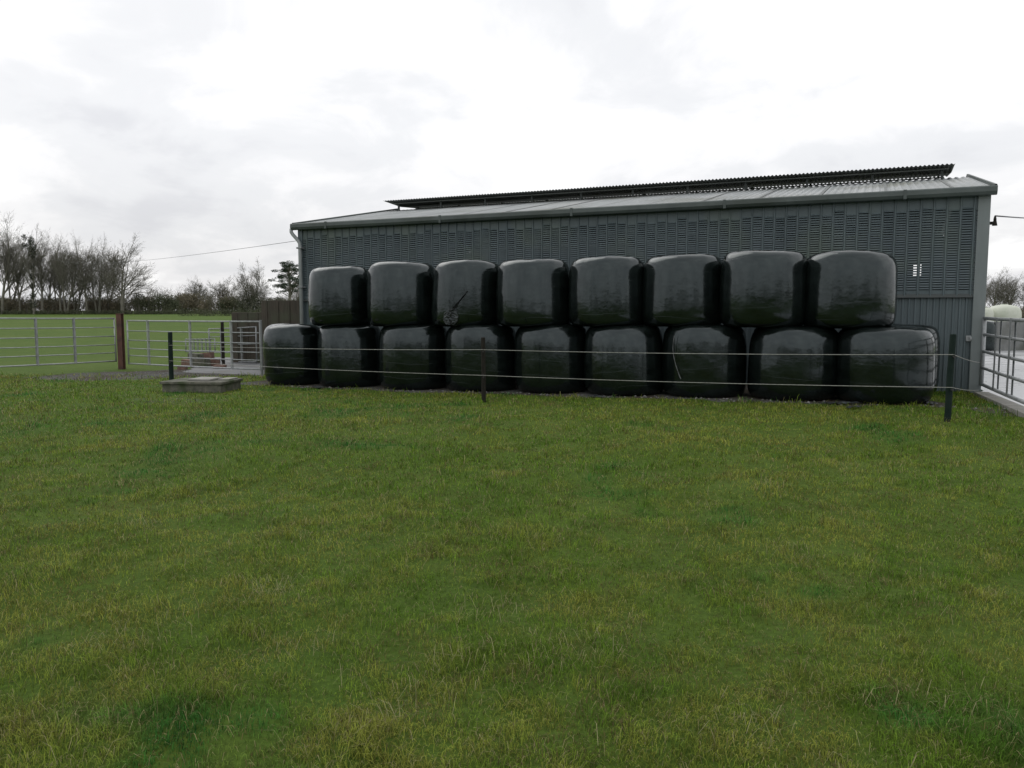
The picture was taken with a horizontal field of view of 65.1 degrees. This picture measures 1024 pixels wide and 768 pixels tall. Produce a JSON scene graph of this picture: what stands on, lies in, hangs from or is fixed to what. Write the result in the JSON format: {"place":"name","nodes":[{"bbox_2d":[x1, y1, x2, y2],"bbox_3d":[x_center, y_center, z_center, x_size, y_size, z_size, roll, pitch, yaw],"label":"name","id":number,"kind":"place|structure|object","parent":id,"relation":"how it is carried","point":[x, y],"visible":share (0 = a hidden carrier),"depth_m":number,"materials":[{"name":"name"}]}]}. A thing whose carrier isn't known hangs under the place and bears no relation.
{"place":"outdoors","nodes":[
{"label":"outdoors","id":0,"kind":"place"},
{"bbox_2d":[184,357,263,374],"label":"path","id":1,"kind":"structure","parent":0,"point":[226,371],"depth_m":20.41,"materials":[{"name":"concrete"}]},
{"bbox_2d":[0,311,1023,767],"bbox_3d":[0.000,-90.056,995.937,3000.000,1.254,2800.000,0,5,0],"label":"ground","id":2,"kind":"structure","parent":0,"point":[16,329],"depth_m":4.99,"materials":[{"name":"green plant"}]},
{"bbox_2d":[0,210,31,313],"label":"bare tree","id":3,"kind":"object","parent":2,"relation":"on","point":[7,267],"visible":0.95,"depth_m":126.67,"materials":[{"name":"brown plant"}]},
{"bbox_2d":[0,293,32,313],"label":"bush","id":4,"kind":"object","parent":2,"relation":"on","point":[17,303],"visible":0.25,"depth_m":132.84,"materials":[{"name":"green plant"}]},
{"bbox_2d":[0,222,42,311],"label":"bare tree","id":5,"kind":"object","parent":2,"relation":"on","point":[15,293],"visible":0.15,"depth_m":133.60,"materials":[{"name":"brown plant"}]},
{"bbox_2d":[0,228,45,310],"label":"bare tree","id":6,"kind":"object","parent":2,"relation":"on","point":[17,281],"visible":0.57,"depth_m":129.25,"materials":[{"name":"brown plant"}]},
{"bbox_2d":[12,223,57,313],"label":"bare tree","id":7,"kind":"object","parent":2,"relation":"on","point":[31,264],"visible":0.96,"depth_m":126.07,"materials":[{"name":"brown plant"}]},
{"bbox_2d":[0,293,71,313],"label":"bush","id":8,"kind":"object","parent":2,"relation":"on","point":[15,306],"visible":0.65,"depth_m":131.50,"materials":[{"name":"green plant"}]},
{"bbox_2d":[16,228,55,310],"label":"bare tree","id":9,"kind":"object","parent":2,"relation":"on","point":[42,287],"visible":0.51,"depth_m":128.59,"materials":[{"name":"brown plant"}]},
{"bbox_2d":[18,296,75,313],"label":"bush","id":10,"kind":"object","parent":2,"relation":"on","point":[62,305],"visible":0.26,"depth_m":132.85,"materials":[{"name":"green plant"}]},
{"bbox_2d":[28,237,67,309],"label":"bare tree","id":11,"kind":"object","parent":2,"relation":"on","point":[49,291],"visible":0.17,"depth_m":132.42,"materials":[{"name":"brown plant"}]},
{"bbox_2d":[42,235,71,310],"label":"bare tree","id":12,"kind":"object","parent":2,"relation":"on","point":[59,288],"visible":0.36,"depth_m":129.43,"materials":[{"name":"brown plant"}]},
{"bbox_2d":[42,242,75,313],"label":"bare tree","id":13,"kind":"object","parent":2,"relation":"on","point":[56,283],"visible":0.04,"depth_m":134.64,"materials":[{"name":"brown plant"}]},
{"bbox_2d":[31,236,99,313],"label":"bare tree","id":14,"kind":"object","parent":2,"relation":"on","point":[63,276],"visible":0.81,"depth_m":126.24,"materials":[{"name":"brown plant"}]},
{"bbox_2d":[38,293,107,311],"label":"bush","id":15,"kind":"object","parent":2,"relation":"on","point":[82,302],"visible":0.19,"depth_m":134.56,"materials":[{"name":"green plant"}]},
{"bbox_2d":[52,238,94,309],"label":"bare tree","id":16,"kind":"object","parent":2,"relation":"on","point":[80,292],"visible":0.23,"depth_m":132.22,"materials":[{"name":"brown plant"}]},
{"bbox_2d":[61,229,109,310],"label":"bare tree","id":17,"kind":"object","parent":2,"relation":"on","point":[78,263],"visible":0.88,"depth_m":126.75,"materials":[{"name":"brown plant"}]},
{"bbox_2d":[0,309,181,313],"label":"hedge","id":18,"kind":"object","parent":2,"relation":"on","point":[87,312],"visible":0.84,"depth_m":126.37,"materials":[{"name":"green plant"}]},
{"bbox_2d":[70,295,113,313],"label":"bush","id":19,"kind":"object","parent":2,"relation":"on","point":[105,306],"visible":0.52,"depth_m":134.65,"materials":[{"name":"green plant"}]},
{"bbox_2d":[68,234,132,312],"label":"bare tree","id":20,"kind":"object","parent":2,"relation":"on","point":[98,278],"visible":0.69,"depth_m":128.76,"materials":[{"name":"brown plant"}]},
{"bbox_2d":[81,292,120,313],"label":"bush","id":21,"kind":"object","parent":2,"relation":"on","point":[102,299],"visible":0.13,"depth_m":136.84,"materials":[{"name":"green plant"}]},
{"bbox_2d":[93,239,137,313],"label":"bare tree","id":22,"kind":"object","parent":2,"relation":"on","point":[111,297],"visible":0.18,"depth_m":133.94,"materials":[{"name":"brown plant"}]},
{"bbox_2d":[116,313,125,368],"bbox_3d":[-10.355,-0.977,21.249,0.150,1.774,0.180,0,5,0],"label":"gate post","id":23,"kind":"object","parent":2,"relation":"on","point":[120,340],"visible":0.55,"depth_m":21.19,"materials":[{"name":"wood"}]},
{"bbox_2d":[0,317,116,366],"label":"metal gate","id":24,"kind":"structure","parent":23,"relation":"attached to","point":[36,347],"depth_m":19.88,"materials":[{"name":"metal"}]},
{"bbox_2d":[91,293,153,313],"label":"bush","id":25,"kind":"object","parent":2,"relation":"on","point":[93,307],"visible":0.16,"depth_m":135.35,"materials":[{"name":"green plant"}]},
{"bbox_2d":[89,233,162,310],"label":"bare tree","id":26,"kind":"object","parent":2,"relation":"on","point":[121,290],"visible":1,"depth_m":127.16,"materials":[{"name":"brown plant"}]},
{"bbox_2d":[109,293,164,313],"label":"bush","id":27,"kind":"object","parent":2,"relation":"on","point":[115,305],"visible":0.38,"depth_m":134.04,"materials":[{"name":"green plant"}]},
{"bbox_2d":[124,288,184,313],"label":"bush","id":28,"kind":"object","parent":2,"relation":"on","point":[163,301],"visible":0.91,"depth_m":131.09,"materials":[{"name":"green plant"}]},
{"bbox_2d":[135,284,198,313],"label":"bush","id":29,"kind":"object","parent":2,"relation":"on","point":[177,296],"visible":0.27,"depth_m":138.30,"materials":[{"name":"green plant"}]},
{"bbox_2d":[177,367,187,369],"bbox_3d":[-8.705,-0.423,21.201,0.220,0.120,0.160,4,5,8],"label":"concrete block","id":30,"kind":"object","parent":2,"relation":"on","point":[182,368],"depth_m":21.13,"materials":[{"name":"red brick"}]},
{"bbox_2d":[181,359,189,365],"bbox_3d":[-8.907,-0.561,22.159,0.420,0.220,0.220,7,6,25],"label":"concrete block","id":31,"kind":"object","parent":2,"relation":"on","point":[185,362],"depth_m":22.08,"materials":[{"name":"red brick"}]},
{"bbox_2d":[187,353,203,358],"bbox_3d":[-9.305,-0.742,23.586,0.440,0.320,0.220,6,6,28],"label":"concrete block","id":32,"kind":"object","parent":2,"relation":"on","point":[196,355],"depth_m":23.47,"materials":[{"name":"grey concrete"}]},
{"bbox_2d":[181,276,210,300],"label":"bare tree","id":33,"kind":"object","parent":2,"relation":"on","point":[198,287],"visible":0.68,"depth_m":148.12,"materials":[{"name":"brown plant"}]},
{"bbox_2d":[185,338,215,351],"bbox_3d":[-10.498,-1.300,26.994,1.734,0.509,0.051,4,6,36],"label":"feed barrier","id":34,"kind":"object","parent":2,"relation":"on","point":[202,339],"visible":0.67,"depth_m":26.96,"materials":[{"name":"metal"}]},
{"bbox_2d":[159,377,242,392],"bbox_3d":[-6.044,0.112,15.665,1.240,0.462,0.930,1,5,6],"label":"concrete slab","id":35,"kind":"object","parent":2,"relation":"on","point":[209,384],"visible":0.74,"depth_m":15.27,"materials":[{"name":"grey concrete"}]},
{"bbox_2d":[192,359,210,367],"bbox_3d":[-8.464,-0.561,21.826,0.460,0.280,0.240,-2,5,18],"label":"concrete block","id":36,"kind":"object","parent":2,"relation":"on","point":[203,362],"depth_m":21.71,"materials":[{"name":"grey concrete"}]},
{"bbox_2d":[200,352,214,357],"bbox_3d":[-9.118,-0.777,23.979,0.400,0.320,0.200,-3,3,16],"label":"concrete block","id":37,"kind":"object","parent":2,"relation":"on","point":[209,355],"depth_m":23.87,"materials":[{"name":"red brick"}]},
{"bbox_2d":[177,286,238,313],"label":"bush","id":38,"kind":"object","parent":2,"relation":"on","point":[189,305],"visible":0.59,"depth_m":137.50,"materials":[{"name":"green plant"}]},
{"bbox_2d":[210,358,220,365],"bbox_3d":[-8.281,-0.571,22.153,0.400,0.240,0.240,-4,9,-9],"label":"concrete block","id":39,"kind":"object","parent":2,"relation":"on","point":[215,361],"depth_m":22.05,"materials":[{"name":"red brick"}]},
{"bbox_2d":[178,307,260,315],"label":"hedge","id":40,"kind":"object","parent":2,"relation":"on","point":[225,312],"visible":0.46,"depth_m":111.47,"materials":[{"name":"green plant"}]},
{"bbox_2d":[201,273,242,311],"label":"bare tree","id":41,"kind":"object","parent":2,"relation":"on","point":[223,289],"visible":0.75,"depth_m":139.42,"materials":[{"name":"brown plant"}]},
{"bbox_2d":[221,322,224,364],"bbox_3d":[-8.143,-1.033,22.600,0.070,1.440,0.070,0,5,0],"label":"slim post","id":42,"kind":"object","parent":2,"relation":"on","point":[222,344],"visible":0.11,"depth_m":22.56,"materials":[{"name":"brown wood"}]},
{"bbox_2d":[194,290,254,313],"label":"bush","id":43,"kind":"object","parent":2,"relation":"on","point":[206,305],"visible":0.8,"depth_m":133.82,"materials":[{"name":"green plant"}]},
{"bbox_2d":[208,326,257,362],"bbox_3d":[-8.285,-1.155,23.744,2.473,1.134,0.052,4,7,38],"label":"metal hurdle","id":44,"kind":"object","parent":2,"relation":"on","point":[240,344],"visible":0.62,"depth_m":23.46,"materials":[{"name":"metal"}]},
{"bbox_2d":[212,289,260,313],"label":"bush","id":45,"kind":"object","parent":2,"relation":"on","point":[232,303],"visible":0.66,"depth_m":134.01,"materials":[{"name":"green plant"}]},
{"bbox_2d":[231,312,261,362],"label":"wall","id":46,"kind":"structure","parent":2,"relation":"on","point":[246,316],"depth_m":23.48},
{"bbox_2d":[232,256,271,311],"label":"bare tree","id":47,"kind":"object","parent":2,"relation":"on","point":[248,289],"visible":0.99,"depth_m":124.08,"materials":[{"name":"brown plant"}]},
{"bbox_2d":[259,320,263,376],"bbox_3d":[-5.891,-0.687,18.866,0.064,1.630,0.064,0,5,0],"label":"gate post","id":48,"kind":"object","parent":2,"relation":"on","point":[261,344],"visible":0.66,"depth_m":18.83,"materials":[{"name":"metal"}]},
{"bbox_2d":[126,320,260,369],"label":"metal gate","id":49,"kind":"structure","parent":48,"relation":"attached to","point":[231,342],"depth_m":20.03,"materials":[{"name":"metal"}]},
{"bbox_2d":[250,283,274,302],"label":"bare tree","id":50,"kind":"object","parent":2,"relation":"on","point":[262,294],"visible":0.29,"depth_m":137.61,"materials":[{"name":"brown plant"}]},
{"bbox_2d":[256,289,298,309],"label":"bush","id":51,"kind":"object","parent":2,"relation":"on","point":[285,298],"visible":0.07,"depth_m":131.79,"materials":[{"name":"green plant"}]},
{"bbox_2d":[261,300,299,369],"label":"yard wall","id":52,"kind":"structure","parent":2,"relation":"on","point":[279,311],"depth_m":20.39,"materials":[{"name":"brown wood"}]},
{"bbox_2d":[268,260,298,299],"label":"pine tree","id":53,"kind":"object","parent":2,"relation":"on","point":[288,268],"visible":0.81,"depth_m":116.22,"materials":[{"name":"green plant"}]},
{"bbox_2d":[282,275,298,298],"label":"bare tree","id":54,"kind":"object","parent":2,"relation":"on","point":[293,290],"visible":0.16,"depth_m":137.93,"materials":[{"name":"brown plant"}]},
{"bbox_2d":[263,323,319,384],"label":"silage bale","id":55,"kind":"object","parent":2,"relation":"on","point":[304,337],"visible":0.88,"depth_m":16.58},
{"bbox_2d":[317,324,379,387],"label":"silage bale","id":56,"kind":"object","parent":2,"relation":"on","point":[333,358],"visible":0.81,"depth_m":16.06},
{"bbox_2d":[308,266,369,325],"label":"silage bale","id":57,"kind":"object","parent":56,"relation":"on","point":[336,295],"visible":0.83,"depth_m":16.03},
{"bbox_2d":[378,324,446,389],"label":"silage bale","id":58,"kind":"object","parent":2,"relation":"on","point":[425,343],"visible":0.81,"depth_m":15.36},
{"bbox_2d":[366,261,433,326],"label":"silage bale","id":59,"kind":"object","parent":58,"relation":"on","point":[398,293],"visible":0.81,"depth_m":15.41},
{"bbox_2d":[445,324,516,391],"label":"silage bale","id":60,"kind":"object","parent":2,"relation":"on","point":[462,356],"visible":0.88,"depth_m":14.86},
{"bbox_2d":[431,260,498,326],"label":"silage bale","id":61,"kind":"object","parent":60,"relation":"on","point":[463,292],"visible":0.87,"depth_m":14.89,"materials":[{"name":"black plastic"}]},
{"bbox_2d":[81,370,1012,412],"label":"gravel","id":62,"kind":"structure","parent":2,"relation":"on","point":[644,396],"depth_m":14.54,"materials":[{"name":"grey gravel"}]},
{"bbox_2d":[515,324,586,393],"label":"silage bale","id":63,"kind":"object","parent":2,"relation":"on","point":[533,359],"visible":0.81,"depth_m":14.29},
{"bbox_2d":[496,259,570,326],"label":"silage bale","id":64,"kind":"object","parent":63,"relation":"on","point":[532,293],"visible":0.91,"depth_m":14.32},
{"bbox_2d":[168,332,979,421],"bbox_3d":[-0.174,-0.181,13.763,16.089,1.552,4.204,1,5,13],"label":"wire fence","id":65,"kind":"object","parent":2,"relation":"on","point":[949,387],"visible":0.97,"depth_m":11.73,"materials":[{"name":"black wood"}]},
{"bbox_2d":[584,324,663,395],"bbox_3d":[2.007,-0.451,14.307,1.439,1.253,1.438,-1,5,-12],"label":"silage bale","id":66,"kind":"object","parent":2,"relation":"on","point":[639,364],"visible":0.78,"depth_m":13.71},
{"bbox_2d":[568,256,643,326],"bbox_3d":[1.721,-1.652,14.389,1.408,1.239,1.405,-3,6,-31],"label":"silage bale","id":67,"kind":"object","parent":66,"relation":"on","point":[604,291],"visible":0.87,"depth_m":13.79},
{"bbox_2d":[289,163,997,392],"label":"barn","id":68,"kind":"structure","parent":2,"relation":"on","point":[908,224],"depth_m":16.72,"materials":[{"name":"metal"}]},
{"bbox_2d":[54,241,293,262],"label":"power cable","id":69,"kind":"object","parent":68,"relation":"attached to","point":[211,252],"visible":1,"depth_m":26.47,"materials":[{"name":"black rubber"}]},
{"bbox_2d":[979,317,1023,403],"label":"metal gate","id":70,"kind":"structure","parent":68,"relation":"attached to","point":[998,355],"depth_m":12.72,"materials":[{"name":"metal"}]},
{"bbox_2d":[995,215,1023,218],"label":"power cable","id":71,"kind":"object","parent":68,"relation":"attached to","point":[1008,216],"visible":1,"depth_m":15.18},
{"bbox_2d":[662,324,746,397],"bbox_3d":[3.319,-0.422,13.867,1.433,1.239,1.437,0,5,3],"label":"silage bale","id":72,"kind":"object","parent":2,"relation":"on","point":[723,359],"visible":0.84,"depth_m":13.26,"materials":[{"name":"plastic"}]},
{"bbox_2d":[642,254,721,326],"bbox_3d":[2.978,-1.623,13.982,1.432,1.242,1.431,3,6,28],"label":"silage bale","id":73,"kind":"object","parent":72,"relation":"on","point":[680,290],"visible":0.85,"depth_m":13.38},
{"bbox_2d":[747,325,837,400],"bbox_3d":[4.647,-0.372,13.254,1.443,1.226,1.438,2,6,19],"label":"silage bale","id":74,"kind":"object","parent":2,"relation":"on","point":[799,374],"visible":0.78,"depth_m":12.65},
{"bbox_2d":[719,250,806,327],"bbox_3d":[4.175,-1.573,13.325,1.420,1.261,1.422,0,5,-2],"label":"silage bale","id":75,"kind":"object","parent":74,"relation":"on","point":[761,289],"visible":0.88,"depth_m":12.74},
{"bbox_2d":[817,401,861,403],"bbox_3d":[5.023,0.281,12.281,0.740,0.038,0.227,-1,5,-7],"label":"plastic scrap","id":76,"kind":"object","parent":2,"relation":"on","point":[844,402],"visible":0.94,"depth_m":12.24,"materials":[{"name":"black plastic"}]},
{"bbox_2d":[836,326,935,404],"bbox_3d":[5.889,-0.320,12.726,1.480,1.208,1.482,4,6,34],"label":"silage bale","id":77,"kind":"object","parent":2,"relation":"on","point":[914,375],"visible":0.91,"depth_m":12.12},
{"bbox_2d":[803,250,897,328],"bbox_3d":[5.422,-1.516,12.942,1.449,1.232,1.448,-3,6,-32],"label":"silage bale","id":78,"kind":"object","parent":77,"relation":"on","point":[849,289],"visible":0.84,"depth_m":12.34},
{"bbox_2d":[891,324,939,391],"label":"silage bale","id":79,"kind":"object","parent":2,"relation":"on","point":[933,330],"visible":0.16,"depth_m":13.51},
{"bbox_2d":[985,307,993,320],"bbox_3d":[18.271,-2.174,31.131,0.734,1.657,0.734,0,5,0],"label":"storage tank","id":80,"kind":"object","parent":2,"relation":"on","point":[989,312],"visible":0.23,"depth_m":30.76,"materials":[{"name":"white plastic"}]},
{"bbox_2d":[985,275,995,306],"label":"bare tree","id":81,"kind":"object","parent":2,"relation":"on","point":[989,288],"visible":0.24,"depth_m":80.45,"materials":[{"name":"brown plant"}]},
{"bbox_2d":[973,392,1023,417],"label":"kerb","id":82,"kind":"structure","parent":2,"relation":"on","point":[1010,406],"depth_m":12.03,"materials":[{"name":"concrete"}]},
{"bbox_2d":[986,267,1017,305],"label":"bare tree","id":83,"kind":"object","parent":2,"relation":"on","point":[994,300],"visible":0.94,"depth_m":79.29,"materials":[{"name":"brown plant"}]},
{"bbox_2d":[990,304,1021,321],"bbox_3d":[19.242,-2.251,31.426,1.224,1.758,1.224,0,5,0],"label":"storage tank","id":84,"kind":"object","parent":2,"relation":"on","point":[1005,311],"visible":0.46,"depth_m":30.90,"materials":[{"name":"white plastic"}]},
{"bbox_2d":[988,273,1023,306],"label":"bare tree","id":85,"kind":"object","parent":2,"relation":"on","point":[1018,286],"visible":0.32,"depth_m":82.65,"materials":[{"name":"brown plant"}]},
{"bbox_2d":[992,267,1020,304],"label":"bare tree","id":86,"kind":"object","parent":2,"relation":"on","point":[1009,283],"visible":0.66,"depth_m":79.73,"materials":[{"name":"brown plant"}]},
{"bbox_2d":[1015,275,1023,309],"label":"bare tree","id":87,"kind":"object","parent":2,"relation":"on","point":[1022,288],"visible":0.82,"depth_m":82.56,"materials":[{"name":"brown plant"}]},
{"bbox_2d":[0,0,1023,310],"label":"sky","id":88,"kind":"structure","parent":0,"point":[185,127],"materials":[{"name":"white"}]},
{"bbox_2d":[981,350,1023,405],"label":"yard","id":89,"kind":"structure","parent":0,"point":[1018,389],"depth_m":17.65,"materials":[{"name":"concrete"}]},
{"bbox_2d":[985,321,996,350],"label":"silage bale","id":90,"kind":"object","parent":89,"relation":"on","point":[990,329],"visible":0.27,"depth_m":27.92},
{"bbox_2d":[993,322,1023,350],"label":"yard wall","id":91,"kind":"structure","parent":89,"relation":"on","point":[1019,334],"depth_m":28.20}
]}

